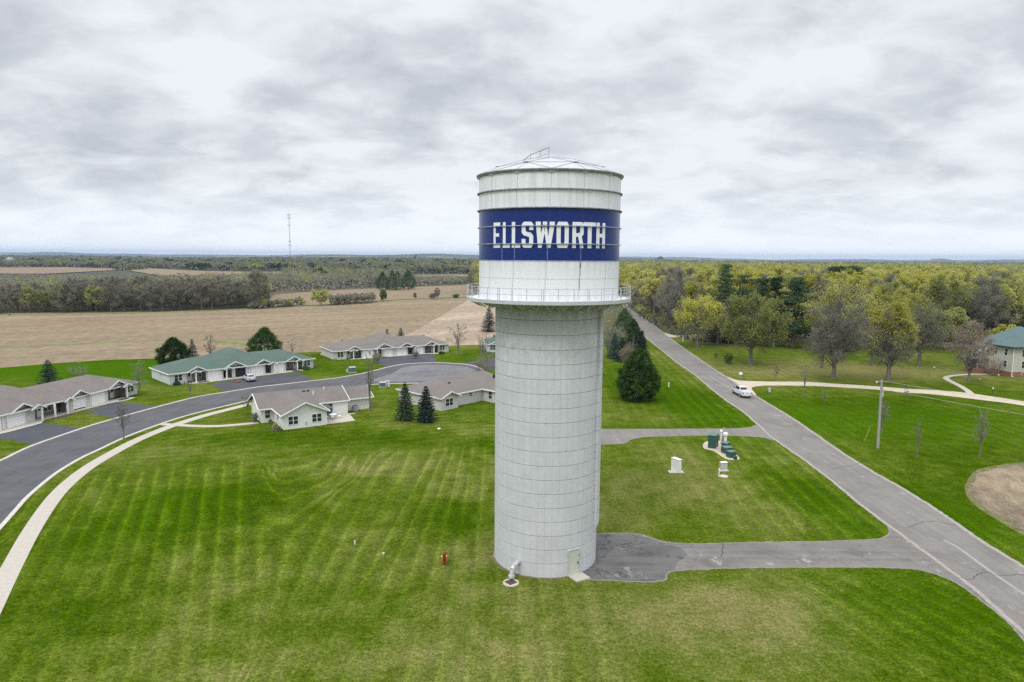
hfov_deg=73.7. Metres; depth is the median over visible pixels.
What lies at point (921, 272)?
woodland tree
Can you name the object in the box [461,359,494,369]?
driveway
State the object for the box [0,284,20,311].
woodland tree
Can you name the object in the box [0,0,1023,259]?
sky
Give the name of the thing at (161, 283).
woodland tree
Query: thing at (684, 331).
wood
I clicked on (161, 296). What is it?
woodland tree
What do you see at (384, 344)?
row house
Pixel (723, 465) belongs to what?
meter box
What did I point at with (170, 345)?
pine tree
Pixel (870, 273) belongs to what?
woodland tree
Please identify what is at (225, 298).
woodland tree
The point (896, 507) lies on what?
road
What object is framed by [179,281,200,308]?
woodland tree
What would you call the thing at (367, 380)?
bare tree
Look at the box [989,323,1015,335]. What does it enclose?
budding tree
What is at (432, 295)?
field tree
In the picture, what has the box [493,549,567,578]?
gravel edge
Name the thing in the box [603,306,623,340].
bare shrub
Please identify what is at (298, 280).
wood
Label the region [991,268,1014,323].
woodland tree
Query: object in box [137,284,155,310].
woodland tree
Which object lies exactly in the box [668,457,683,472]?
electric cabinet
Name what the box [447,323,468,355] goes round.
bare tree
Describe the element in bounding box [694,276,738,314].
woodland tree
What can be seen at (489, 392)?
window
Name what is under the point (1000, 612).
road shoulder
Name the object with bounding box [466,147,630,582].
water tower
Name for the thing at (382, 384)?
transformer box
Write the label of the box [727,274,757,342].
pine tree
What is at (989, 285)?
woodland tree
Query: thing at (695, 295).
woodland tree
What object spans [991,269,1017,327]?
woodland tree
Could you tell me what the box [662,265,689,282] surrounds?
woodland tree
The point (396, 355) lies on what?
apron
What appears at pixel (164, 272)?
field
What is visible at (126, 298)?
woodland tree
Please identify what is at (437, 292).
field tree
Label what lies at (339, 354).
window
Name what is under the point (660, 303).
woodland tree
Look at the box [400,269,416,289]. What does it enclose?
spruce tree
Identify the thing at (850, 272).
woodland tree
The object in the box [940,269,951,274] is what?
woodland tree
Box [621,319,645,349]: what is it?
pine tree
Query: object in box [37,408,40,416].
door
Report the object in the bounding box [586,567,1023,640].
drive edge
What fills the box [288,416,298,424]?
window
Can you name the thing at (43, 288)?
woodland tree
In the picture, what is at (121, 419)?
bare tree
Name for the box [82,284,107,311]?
woodland tree
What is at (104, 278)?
woodland tree
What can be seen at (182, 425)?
sidewalk
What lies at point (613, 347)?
spruce tree
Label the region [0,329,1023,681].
lawn
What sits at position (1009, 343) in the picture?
farmhouse
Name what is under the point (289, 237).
radio mast
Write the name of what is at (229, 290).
woodland tree
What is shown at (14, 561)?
sidewalk
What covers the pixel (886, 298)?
budding tree
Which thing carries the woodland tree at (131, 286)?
on the woodland floor at (128, 308)
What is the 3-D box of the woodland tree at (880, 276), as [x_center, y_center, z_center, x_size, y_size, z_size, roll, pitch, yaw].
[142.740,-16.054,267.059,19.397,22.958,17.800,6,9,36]
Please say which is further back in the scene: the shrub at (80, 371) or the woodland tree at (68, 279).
the woodland tree at (68, 279)
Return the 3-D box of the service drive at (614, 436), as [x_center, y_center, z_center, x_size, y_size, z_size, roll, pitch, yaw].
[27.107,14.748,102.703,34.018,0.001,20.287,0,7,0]
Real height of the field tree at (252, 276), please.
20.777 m
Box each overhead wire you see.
[884,389,1023,414]
[885,381,1023,402]
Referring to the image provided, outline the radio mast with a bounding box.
[266,214,301,264]
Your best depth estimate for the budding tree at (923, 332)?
171.93 m
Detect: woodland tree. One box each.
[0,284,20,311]
[0,287,23,312]
[0,291,4,306]
[6,282,29,310]
[9,283,35,311]
[15,284,41,311]
[26,281,40,307]
[28,290,49,311]
[33,285,45,309]
[38,287,56,310]
[47,284,68,311]
[51,287,77,312]
[53,282,85,311]
[63,277,80,307]
[69,283,86,310]
[70,278,88,309]
[76,281,94,310]
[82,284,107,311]
[88,284,111,310]
[91,278,118,309]
[96,275,118,305]
[98,282,122,311]
[103,274,124,308]
[108,282,135,310]
[113,283,132,308]
[114,276,127,304]
[125,278,145,298]
[125,285,142,310]
[126,276,149,305]
[127,284,149,310]
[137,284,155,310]
[137,284,160,311]
[147,283,173,310]
[156,277,180,308]
[156,279,169,307]
[157,289,174,309]
[170,281,191,309]
[170,286,188,309]
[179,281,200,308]
[183,278,206,306]
[185,278,215,309]
[193,279,210,308]
[197,281,222,309]
[206,278,225,297]
[211,275,225,300]
[213,282,235,308]
[220,287,236,308]
[224,284,239,306]
[229,280,246,307]
[239,283,256,307]
[262,289,270,300]
[622,264,651,307]
[635,277,652,308]
[636,270,659,299]
[637,284,661,312]
[638,271,666,312]
[647,270,666,311]
[649,266,676,312]
[652,266,668,273]
[652,281,677,316]
[655,278,678,327]
[659,265,695,301]
[661,283,685,325]
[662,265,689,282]
[663,267,701,325]
[675,281,722,314]
[675,284,708,324]
[686,265,719,285]
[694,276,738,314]
[716,265,738,273]
[729,271,771,303]
[744,268,765,278]
[756,266,771,272]
[766,265,800,334]
[784,266,799,277]
[796,270,812,275]
[799,273,832,304]
[802,272,847,314]
[807,266,824,274]
[810,267,838,281]
[828,268,855,280]
[829,270,857,315]
[844,272,882,315]
[847,270,883,300]
[855,272,906,312]
[858,285,894,336]
[862,266,887,279]
[864,271,895,284]
[868,280,918,329]
[877,268,905,276]
[894,271,911,282]
[896,272,922,295]
[898,275,919,290]
[910,274,930,290]
[912,265,928,273]
[913,269,940,279]
[915,274,972,339]
[918,277,956,309]
[925,265,943,273]
[929,271,962,282]
[931,283,975,314]
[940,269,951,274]
[944,266,978,289]
[945,272,979,317]
[960,276,1013,333]
[965,273,1014,332]
[967,278,1016,331]
[980,270,993,277]
[989,301,1022,324]
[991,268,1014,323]
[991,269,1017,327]
[991,279,1023,324]
[998,267,1023,322]
[1001,270,1020,326]
[1001,282,1023,326]
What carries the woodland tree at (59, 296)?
on the woodland floor at (128, 308)
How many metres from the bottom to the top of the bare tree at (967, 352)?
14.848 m
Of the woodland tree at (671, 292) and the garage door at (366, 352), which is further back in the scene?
the woodland tree at (671, 292)
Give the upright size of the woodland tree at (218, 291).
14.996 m
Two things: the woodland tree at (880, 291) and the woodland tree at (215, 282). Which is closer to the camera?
the woodland tree at (880, 291)
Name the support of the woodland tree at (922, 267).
on the woodland floor at (801, 340)
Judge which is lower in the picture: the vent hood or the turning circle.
the vent hood
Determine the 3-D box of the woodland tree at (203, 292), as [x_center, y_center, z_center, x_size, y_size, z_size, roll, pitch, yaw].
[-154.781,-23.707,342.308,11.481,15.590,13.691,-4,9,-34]
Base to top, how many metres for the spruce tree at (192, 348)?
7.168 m
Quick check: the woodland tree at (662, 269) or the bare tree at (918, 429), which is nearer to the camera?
the bare tree at (918, 429)
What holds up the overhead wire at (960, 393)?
attached to the utility pole
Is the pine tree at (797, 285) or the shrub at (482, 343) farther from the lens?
the pine tree at (797, 285)
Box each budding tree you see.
[699,302,737,343]
[754,295,795,345]
[779,286,812,340]
[797,274,887,336]
[859,290,921,380]
[877,285,936,335]
[896,300,957,365]
[925,306,975,348]
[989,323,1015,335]
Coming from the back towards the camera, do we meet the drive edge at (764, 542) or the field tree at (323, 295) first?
the field tree at (323, 295)
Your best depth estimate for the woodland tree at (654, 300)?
275.19 m
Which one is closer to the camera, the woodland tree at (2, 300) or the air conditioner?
the air conditioner
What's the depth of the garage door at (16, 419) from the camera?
107.77 m
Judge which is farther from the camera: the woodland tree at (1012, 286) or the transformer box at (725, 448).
the woodland tree at (1012, 286)
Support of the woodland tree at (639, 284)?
on the woodland floor at (801, 340)
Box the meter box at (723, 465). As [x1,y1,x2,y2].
[718,461,728,471]
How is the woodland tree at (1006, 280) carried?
on the woodland floor at (801, 340)
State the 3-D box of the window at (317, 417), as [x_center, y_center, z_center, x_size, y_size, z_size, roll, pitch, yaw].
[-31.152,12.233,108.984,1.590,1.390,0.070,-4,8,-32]
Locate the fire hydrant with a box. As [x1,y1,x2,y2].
[441,552,446,564]
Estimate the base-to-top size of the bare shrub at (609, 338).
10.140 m
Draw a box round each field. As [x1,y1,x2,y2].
[0,267,114,273]
[0,298,467,367]
[129,268,279,275]
[270,285,475,306]
[320,301,494,354]
[415,274,467,277]
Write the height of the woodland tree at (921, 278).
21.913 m
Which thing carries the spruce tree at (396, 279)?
on the field at (427, 291)
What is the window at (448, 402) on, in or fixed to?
in the duplex house at (451, 392)
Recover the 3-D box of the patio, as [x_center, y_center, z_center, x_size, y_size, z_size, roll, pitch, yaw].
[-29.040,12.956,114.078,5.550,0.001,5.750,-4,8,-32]
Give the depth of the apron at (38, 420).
114.16 m
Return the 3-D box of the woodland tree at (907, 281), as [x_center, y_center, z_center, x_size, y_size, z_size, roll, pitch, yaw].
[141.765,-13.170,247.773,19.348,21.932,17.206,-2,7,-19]
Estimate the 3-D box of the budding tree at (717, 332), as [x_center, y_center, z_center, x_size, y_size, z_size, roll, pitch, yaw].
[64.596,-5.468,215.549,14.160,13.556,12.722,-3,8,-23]
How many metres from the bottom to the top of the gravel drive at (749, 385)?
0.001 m
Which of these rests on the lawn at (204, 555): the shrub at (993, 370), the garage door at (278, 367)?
the shrub at (993, 370)
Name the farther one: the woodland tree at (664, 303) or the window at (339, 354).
the woodland tree at (664, 303)
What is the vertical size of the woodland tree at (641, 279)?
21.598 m
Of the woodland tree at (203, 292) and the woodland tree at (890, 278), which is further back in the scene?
the woodland tree at (203, 292)
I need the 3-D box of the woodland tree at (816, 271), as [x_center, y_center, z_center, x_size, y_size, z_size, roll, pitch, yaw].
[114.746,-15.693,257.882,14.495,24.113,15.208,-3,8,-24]
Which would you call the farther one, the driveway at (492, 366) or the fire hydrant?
the driveway at (492, 366)
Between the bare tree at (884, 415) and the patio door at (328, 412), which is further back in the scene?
the patio door at (328, 412)
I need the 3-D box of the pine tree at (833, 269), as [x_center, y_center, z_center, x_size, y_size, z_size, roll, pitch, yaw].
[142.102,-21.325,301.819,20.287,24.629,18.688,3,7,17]
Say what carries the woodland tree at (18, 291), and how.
on the woodland floor at (128, 308)
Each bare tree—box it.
[111,403,130,438]
[128,359,146,394]
[183,380,195,397]
[203,334,216,352]
[240,395,250,413]
[363,351,375,410]
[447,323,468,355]
[478,345,494,362]
[800,364,809,393]
[802,286,870,379]
[810,324,834,367]
[854,315,891,365]
[877,400,890,430]
[913,418,924,457]
[942,319,997,381]
[972,410,990,455]
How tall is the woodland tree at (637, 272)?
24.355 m
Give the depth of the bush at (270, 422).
109.30 m
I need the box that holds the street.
[0,363,480,523]
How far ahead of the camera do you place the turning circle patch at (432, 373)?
158.56 m
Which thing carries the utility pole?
on the lawn at (204, 555)
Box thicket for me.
[247,291,375,308]
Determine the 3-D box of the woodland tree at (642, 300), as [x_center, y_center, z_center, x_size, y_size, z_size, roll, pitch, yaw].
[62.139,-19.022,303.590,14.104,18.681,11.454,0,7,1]
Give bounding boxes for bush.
[267,419,272,425]
[272,425,279,431]
[301,366,309,369]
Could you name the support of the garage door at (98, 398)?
in the row house at (19, 406)
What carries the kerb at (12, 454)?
on the lawn at (204, 555)
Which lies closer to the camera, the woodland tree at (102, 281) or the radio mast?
the woodland tree at (102, 281)
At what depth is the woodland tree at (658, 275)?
307.39 m
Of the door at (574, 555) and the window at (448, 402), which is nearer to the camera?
the door at (574, 555)
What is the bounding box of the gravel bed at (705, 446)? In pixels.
[703,441,739,459]
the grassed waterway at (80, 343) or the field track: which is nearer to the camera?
the grassed waterway at (80, 343)
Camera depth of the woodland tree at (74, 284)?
325.65 m
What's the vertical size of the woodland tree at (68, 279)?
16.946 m
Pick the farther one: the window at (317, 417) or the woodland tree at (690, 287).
the woodland tree at (690, 287)
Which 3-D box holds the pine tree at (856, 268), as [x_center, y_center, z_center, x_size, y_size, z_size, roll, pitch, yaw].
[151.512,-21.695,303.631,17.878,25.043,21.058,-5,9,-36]
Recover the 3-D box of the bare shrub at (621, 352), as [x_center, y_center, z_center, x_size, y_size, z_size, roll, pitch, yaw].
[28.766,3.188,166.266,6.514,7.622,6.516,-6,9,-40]
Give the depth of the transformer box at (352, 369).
158.64 m
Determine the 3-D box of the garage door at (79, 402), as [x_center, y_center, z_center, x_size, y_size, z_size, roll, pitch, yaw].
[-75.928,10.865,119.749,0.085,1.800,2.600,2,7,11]
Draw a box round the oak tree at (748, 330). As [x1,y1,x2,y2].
[707,288,795,364]
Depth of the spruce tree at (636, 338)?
179.67 m
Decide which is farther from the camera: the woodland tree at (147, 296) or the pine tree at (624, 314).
the woodland tree at (147, 296)
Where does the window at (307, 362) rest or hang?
in the row house at (226, 362)
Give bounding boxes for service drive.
[595,527,1023,637]
[601,425,771,443]
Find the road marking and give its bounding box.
[944,540,1023,594]
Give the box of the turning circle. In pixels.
[373,365,475,381]
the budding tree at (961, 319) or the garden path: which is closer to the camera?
the garden path
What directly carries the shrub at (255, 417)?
on the lawn at (204, 555)
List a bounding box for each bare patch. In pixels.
[964,462,1023,534]
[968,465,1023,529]
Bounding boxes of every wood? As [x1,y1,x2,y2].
[0,254,1023,282]
[0,267,472,306]
[467,260,1023,343]
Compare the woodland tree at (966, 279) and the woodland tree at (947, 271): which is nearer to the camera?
the woodland tree at (966, 279)
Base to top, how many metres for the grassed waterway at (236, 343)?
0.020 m
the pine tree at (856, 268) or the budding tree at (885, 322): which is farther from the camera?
the pine tree at (856, 268)
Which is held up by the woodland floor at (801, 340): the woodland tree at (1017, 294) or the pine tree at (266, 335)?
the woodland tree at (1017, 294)
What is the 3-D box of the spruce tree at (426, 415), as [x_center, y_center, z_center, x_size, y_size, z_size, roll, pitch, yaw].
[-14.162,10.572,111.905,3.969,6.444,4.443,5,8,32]
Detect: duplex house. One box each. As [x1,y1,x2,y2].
[247,385,373,429]
[396,370,494,410]
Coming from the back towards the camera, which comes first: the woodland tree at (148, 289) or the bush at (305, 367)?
the woodland tree at (148, 289)
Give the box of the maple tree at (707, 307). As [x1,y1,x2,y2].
[671,293,727,347]
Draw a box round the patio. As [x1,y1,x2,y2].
[327,413,354,423]
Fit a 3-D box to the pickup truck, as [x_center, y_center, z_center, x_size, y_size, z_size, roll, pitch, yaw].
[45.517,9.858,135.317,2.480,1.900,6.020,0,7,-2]
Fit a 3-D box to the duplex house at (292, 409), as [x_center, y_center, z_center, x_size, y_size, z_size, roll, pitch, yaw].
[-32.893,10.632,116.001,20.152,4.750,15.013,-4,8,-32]
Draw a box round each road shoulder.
[623,306,1023,634]
[627,306,1023,568]
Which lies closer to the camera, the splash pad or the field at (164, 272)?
the splash pad
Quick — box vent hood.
[723,432,727,440]
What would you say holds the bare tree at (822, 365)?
on the lawn at (204, 555)
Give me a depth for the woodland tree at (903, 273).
265.24 m
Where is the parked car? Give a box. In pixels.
[242,373,256,381]
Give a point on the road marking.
(992, 572)
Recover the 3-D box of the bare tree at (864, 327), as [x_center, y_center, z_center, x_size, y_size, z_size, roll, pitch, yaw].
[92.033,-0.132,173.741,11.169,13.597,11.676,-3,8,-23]
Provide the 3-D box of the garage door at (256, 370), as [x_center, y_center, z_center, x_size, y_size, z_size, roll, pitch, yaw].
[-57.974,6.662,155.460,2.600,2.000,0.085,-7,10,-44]
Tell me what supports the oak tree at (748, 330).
on the lawn at (204, 555)
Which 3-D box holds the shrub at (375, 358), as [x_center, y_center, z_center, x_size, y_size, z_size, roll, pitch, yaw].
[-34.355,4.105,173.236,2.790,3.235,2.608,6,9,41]
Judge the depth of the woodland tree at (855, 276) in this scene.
242.54 m
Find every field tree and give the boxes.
[243,268,269,308]
[310,288,330,302]
[379,289,386,301]
[429,293,435,298]
[434,287,439,298]
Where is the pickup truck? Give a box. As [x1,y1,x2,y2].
[732,385,751,396]
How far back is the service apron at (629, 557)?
61.84 m
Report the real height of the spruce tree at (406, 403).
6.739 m
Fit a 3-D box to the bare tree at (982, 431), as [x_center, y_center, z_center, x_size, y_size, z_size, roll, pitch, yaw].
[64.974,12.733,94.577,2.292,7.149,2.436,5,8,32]
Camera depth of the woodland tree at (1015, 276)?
270.91 m
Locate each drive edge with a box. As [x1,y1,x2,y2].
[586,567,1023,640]
[600,525,890,543]
[602,435,798,454]
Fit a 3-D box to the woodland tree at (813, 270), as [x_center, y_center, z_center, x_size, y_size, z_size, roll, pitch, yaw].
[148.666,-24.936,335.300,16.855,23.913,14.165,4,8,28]
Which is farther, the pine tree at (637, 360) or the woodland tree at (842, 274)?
the woodland tree at (842, 274)
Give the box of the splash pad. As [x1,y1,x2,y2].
[503,578,518,586]
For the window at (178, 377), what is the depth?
143.46 m
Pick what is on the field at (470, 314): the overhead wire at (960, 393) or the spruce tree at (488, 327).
the spruce tree at (488, 327)
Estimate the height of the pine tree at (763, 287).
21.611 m
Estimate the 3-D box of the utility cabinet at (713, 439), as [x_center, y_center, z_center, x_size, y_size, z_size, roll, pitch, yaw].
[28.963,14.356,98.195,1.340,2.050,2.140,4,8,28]
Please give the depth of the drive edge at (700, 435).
103.96 m
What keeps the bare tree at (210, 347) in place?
on the lawn at (204, 555)
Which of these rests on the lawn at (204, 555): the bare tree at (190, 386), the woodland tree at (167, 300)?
the bare tree at (190, 386)
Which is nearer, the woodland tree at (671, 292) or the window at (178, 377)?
the window at (178, 377)
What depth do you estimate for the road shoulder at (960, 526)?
83.29 m
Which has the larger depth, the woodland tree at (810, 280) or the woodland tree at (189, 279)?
the woodland tree at (189, 279)
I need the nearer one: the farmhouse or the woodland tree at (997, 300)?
the farmhouse
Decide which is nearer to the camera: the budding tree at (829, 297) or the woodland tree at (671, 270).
the budding tree at (829, 297)
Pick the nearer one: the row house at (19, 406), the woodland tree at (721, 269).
the row house at (19, 406)
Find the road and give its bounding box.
[623,304,1023,629]
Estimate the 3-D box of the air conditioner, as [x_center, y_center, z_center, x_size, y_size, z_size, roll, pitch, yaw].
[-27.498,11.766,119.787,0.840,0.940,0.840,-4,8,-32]
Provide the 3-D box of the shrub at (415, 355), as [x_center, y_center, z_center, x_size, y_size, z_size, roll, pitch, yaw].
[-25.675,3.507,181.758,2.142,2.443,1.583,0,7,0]
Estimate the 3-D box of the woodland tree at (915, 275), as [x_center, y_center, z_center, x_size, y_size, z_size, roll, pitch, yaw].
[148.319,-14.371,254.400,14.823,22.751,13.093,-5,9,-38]
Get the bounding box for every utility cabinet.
[707,432,718,449]
[721,441,729,445]
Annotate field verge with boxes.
[0,298,455,314]
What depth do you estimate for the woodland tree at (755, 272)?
304.86 m
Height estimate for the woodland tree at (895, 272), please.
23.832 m
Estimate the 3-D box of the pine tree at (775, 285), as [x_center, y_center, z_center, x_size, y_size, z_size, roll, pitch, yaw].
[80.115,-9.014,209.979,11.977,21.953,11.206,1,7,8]
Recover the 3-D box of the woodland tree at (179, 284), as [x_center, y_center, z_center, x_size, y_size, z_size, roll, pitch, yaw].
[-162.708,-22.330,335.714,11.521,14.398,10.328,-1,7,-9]
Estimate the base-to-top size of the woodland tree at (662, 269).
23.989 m
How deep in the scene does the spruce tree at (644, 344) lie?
159.66 m
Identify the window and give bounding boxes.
[43,405,51,411]
[128,384,133,392]
[174,374,182,380]
[264,410,270,418]
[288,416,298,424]
[304,360,309,365]
[312,413,321,421]
[337,352,342,357]
[445,398,452,406]
[488,391,491,398]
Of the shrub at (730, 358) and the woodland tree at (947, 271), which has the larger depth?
the woodland tree at (947, 271)
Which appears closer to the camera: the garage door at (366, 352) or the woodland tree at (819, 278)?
the garage door at (366, 352)
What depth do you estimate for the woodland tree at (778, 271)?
237.00 m
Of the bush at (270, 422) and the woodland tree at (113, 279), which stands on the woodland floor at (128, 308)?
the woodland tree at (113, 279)
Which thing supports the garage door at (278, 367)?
in the row house at (226, 362)
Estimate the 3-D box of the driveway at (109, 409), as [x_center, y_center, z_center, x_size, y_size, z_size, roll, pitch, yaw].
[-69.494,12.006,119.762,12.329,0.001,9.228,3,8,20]
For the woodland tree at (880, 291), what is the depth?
226.70 m
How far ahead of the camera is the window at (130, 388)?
131.64 m
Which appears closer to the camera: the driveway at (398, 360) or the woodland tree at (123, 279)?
the driveway at (398, 360)
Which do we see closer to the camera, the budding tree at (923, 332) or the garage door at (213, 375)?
the garage door at (213, 375)
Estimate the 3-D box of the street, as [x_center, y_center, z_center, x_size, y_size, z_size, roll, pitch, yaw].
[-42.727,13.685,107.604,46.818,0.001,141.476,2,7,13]
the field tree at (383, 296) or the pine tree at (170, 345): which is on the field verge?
the field tree at (383, 296)
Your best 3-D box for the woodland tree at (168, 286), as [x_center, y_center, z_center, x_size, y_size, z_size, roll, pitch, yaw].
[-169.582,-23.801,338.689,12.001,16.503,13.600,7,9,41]
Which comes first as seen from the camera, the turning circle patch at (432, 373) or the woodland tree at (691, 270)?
the turning circle patch at (432, 373)
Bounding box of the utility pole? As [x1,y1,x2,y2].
[876,380,883,447]
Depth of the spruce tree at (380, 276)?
537.98 m
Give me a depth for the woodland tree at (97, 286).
323.56 m
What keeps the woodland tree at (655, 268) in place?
on the woodland floor at (801, 340)
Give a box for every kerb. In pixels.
[0,362,481,461]
[0,383,415,529]
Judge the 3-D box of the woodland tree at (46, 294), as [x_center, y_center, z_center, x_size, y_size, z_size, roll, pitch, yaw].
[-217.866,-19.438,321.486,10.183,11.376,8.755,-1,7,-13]
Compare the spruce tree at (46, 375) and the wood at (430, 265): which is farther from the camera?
the wood at (430, 265)
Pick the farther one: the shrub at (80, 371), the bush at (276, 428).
the shrub at (80, 371)
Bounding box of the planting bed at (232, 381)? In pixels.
[227,380,241,382]
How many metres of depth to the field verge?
325.74 m
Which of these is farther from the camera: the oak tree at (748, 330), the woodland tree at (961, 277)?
the woodland tree at (961, 277)
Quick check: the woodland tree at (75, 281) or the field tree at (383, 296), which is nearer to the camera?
the woodland tree at (75, 281)
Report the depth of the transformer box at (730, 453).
93.27 m
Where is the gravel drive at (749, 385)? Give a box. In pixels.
[728,377,1023,405]
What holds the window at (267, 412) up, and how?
in the duplex house at (292, 409)
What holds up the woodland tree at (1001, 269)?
on the woodland floor at (801, 340)
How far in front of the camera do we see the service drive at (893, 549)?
62.65 m
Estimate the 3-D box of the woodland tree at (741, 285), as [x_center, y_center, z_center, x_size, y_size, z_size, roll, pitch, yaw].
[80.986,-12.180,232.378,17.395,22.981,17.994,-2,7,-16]
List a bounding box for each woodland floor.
[0,277,372,313]
[635,296,1023,347]
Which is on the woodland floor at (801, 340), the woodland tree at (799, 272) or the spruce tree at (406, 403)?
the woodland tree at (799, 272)
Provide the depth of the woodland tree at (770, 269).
349.10 m
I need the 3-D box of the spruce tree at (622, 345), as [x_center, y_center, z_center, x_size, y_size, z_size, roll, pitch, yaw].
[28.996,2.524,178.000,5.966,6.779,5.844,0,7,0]
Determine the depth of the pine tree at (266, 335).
178.25 m
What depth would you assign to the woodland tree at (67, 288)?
316.35 m
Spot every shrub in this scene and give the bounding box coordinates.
[65,362,91,375]
[251,412,258,422]
[371,351,381,362]
[412,350,418,357]
[471,356,494,370]
[476,331,487,353]
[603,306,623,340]
[603,323,628,356]
[610,303,634,330]
[618,341,634,363]
[723,352,733,363]
[985,357,1005,375]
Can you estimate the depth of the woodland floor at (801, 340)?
224.10 m
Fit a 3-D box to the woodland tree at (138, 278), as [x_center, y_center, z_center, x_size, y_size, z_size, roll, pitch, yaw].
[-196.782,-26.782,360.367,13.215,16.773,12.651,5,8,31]
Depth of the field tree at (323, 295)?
368.00 m
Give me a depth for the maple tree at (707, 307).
203.67 m
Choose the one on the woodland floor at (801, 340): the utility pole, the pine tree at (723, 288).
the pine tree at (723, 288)
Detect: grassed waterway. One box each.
[0,341,156,347]
[209,341,263,346]
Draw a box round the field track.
[665,333,682,336]
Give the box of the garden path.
[943,374,988,394]
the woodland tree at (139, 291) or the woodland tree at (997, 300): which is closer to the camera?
the woodland tree at (997, 300)
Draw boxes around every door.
[7,412,24,427]
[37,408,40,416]
[73,397,85,408]
[92,392,104,404]
[110,389,113,397]
[187,373,191,380]
[208,370,220,379]
[252,365,262,374]
[275,363,282,371]
[324,404,332,415]
[363,350,372,357]
[384,349,391,355]
[397,348,405,354]
[416,347,422,353]
[569,549,579,574]
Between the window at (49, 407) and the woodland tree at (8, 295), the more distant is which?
the woodland tree at (8, 295)
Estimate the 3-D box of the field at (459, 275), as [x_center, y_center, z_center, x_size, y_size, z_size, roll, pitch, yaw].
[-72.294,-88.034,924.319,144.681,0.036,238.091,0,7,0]
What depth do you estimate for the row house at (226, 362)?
152.52 m
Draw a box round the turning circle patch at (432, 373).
[397,370,460,375]
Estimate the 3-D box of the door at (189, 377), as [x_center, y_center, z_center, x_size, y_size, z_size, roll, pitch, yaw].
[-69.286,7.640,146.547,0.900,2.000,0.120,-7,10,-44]
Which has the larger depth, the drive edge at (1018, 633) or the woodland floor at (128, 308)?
the woodland floor at (128, 308)
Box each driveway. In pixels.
[0,422,78,444]
[86,402,155,417]
[212,372,311,391]
[369,354,435,366]
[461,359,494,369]
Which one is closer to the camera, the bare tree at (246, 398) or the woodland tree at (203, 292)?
the bare tree at (246, 398)
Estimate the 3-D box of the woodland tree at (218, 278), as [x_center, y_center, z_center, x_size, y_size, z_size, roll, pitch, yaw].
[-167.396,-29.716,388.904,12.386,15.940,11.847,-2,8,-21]
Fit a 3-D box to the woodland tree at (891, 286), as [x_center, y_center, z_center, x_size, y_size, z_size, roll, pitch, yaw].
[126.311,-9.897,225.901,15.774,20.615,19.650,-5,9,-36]
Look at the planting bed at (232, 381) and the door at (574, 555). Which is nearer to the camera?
the door at (574, 555)
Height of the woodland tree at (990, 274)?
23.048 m
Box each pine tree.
[154,337,190,364]
[245,327,283,351]
[608,308,636,342]
[614,347,661,402]
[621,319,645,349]
[710,263,736,340]
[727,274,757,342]
[746,277,774,345]
[763,276,791,346]
[778,276,818,347]
[825,265,848,310]
[846,265,864,313]
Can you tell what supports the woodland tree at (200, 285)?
on the woodland floor at (128, 308)
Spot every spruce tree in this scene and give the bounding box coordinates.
[36,360,62,384]
[186,339,198,356]
[375,271,390,289]
[387,270,398,289]
[392,270,403,289]
[393,382,417,421]
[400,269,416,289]
[414,386,438,423]
[479,307,494,332]
[605,333,619,358]
[612,338,627,362]
[631,334,639,351]
[635,330,650,373]
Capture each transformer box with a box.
[348,366,356,372]
[379,382,385,387]
[720,445,733,454]
[726,450,736,457]
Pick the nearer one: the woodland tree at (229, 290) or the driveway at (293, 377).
the driveway at (293, 377)
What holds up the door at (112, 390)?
in the row house at (19, 406)
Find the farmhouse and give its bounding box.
[963,326,1023,376]
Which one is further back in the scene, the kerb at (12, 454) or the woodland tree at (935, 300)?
the woodland tree at (935, 300)
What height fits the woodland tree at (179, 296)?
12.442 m
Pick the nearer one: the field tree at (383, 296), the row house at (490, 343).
the row house at (490, 343)
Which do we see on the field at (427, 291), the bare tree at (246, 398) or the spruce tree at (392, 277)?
the spruce tree at (392, 277)
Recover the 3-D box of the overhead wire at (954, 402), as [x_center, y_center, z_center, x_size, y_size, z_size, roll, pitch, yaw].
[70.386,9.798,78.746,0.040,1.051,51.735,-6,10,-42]
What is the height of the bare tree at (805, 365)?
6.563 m
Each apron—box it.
[0,397,135,433]
[187,369,302,383]
[351,352,437,359]
[583,534,687,580]
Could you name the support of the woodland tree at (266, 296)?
on the woodland floor at (128, 308)
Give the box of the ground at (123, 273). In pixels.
[0,252,1023,328]
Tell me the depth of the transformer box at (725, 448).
94.97 m
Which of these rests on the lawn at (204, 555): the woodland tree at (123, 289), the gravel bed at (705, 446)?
the gravel bed at (705, 446)
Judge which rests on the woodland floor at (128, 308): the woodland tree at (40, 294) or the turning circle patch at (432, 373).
the woodland tree at (40, 294)
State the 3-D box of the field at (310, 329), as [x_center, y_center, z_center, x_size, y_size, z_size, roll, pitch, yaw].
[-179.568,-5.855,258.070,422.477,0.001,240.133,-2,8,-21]
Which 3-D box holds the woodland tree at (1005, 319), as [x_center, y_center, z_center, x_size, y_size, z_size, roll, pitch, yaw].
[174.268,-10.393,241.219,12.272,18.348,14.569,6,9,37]
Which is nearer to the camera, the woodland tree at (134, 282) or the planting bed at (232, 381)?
the planting bed at (232, 381)
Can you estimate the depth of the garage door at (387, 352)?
185.21 m
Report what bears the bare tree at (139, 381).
on the lawn at (204, 555)
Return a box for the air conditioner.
[352,405,357,410]
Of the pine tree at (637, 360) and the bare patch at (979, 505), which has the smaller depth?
the bare patch at (979, 505)
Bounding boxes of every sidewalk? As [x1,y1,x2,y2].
[0,403,250,613]
[161,422,257,426]
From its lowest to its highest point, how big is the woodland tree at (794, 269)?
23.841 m
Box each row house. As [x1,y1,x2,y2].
[0,374,137,429]
[149,347,315,384]
[319,332,450,359]
[483,335,494,351]

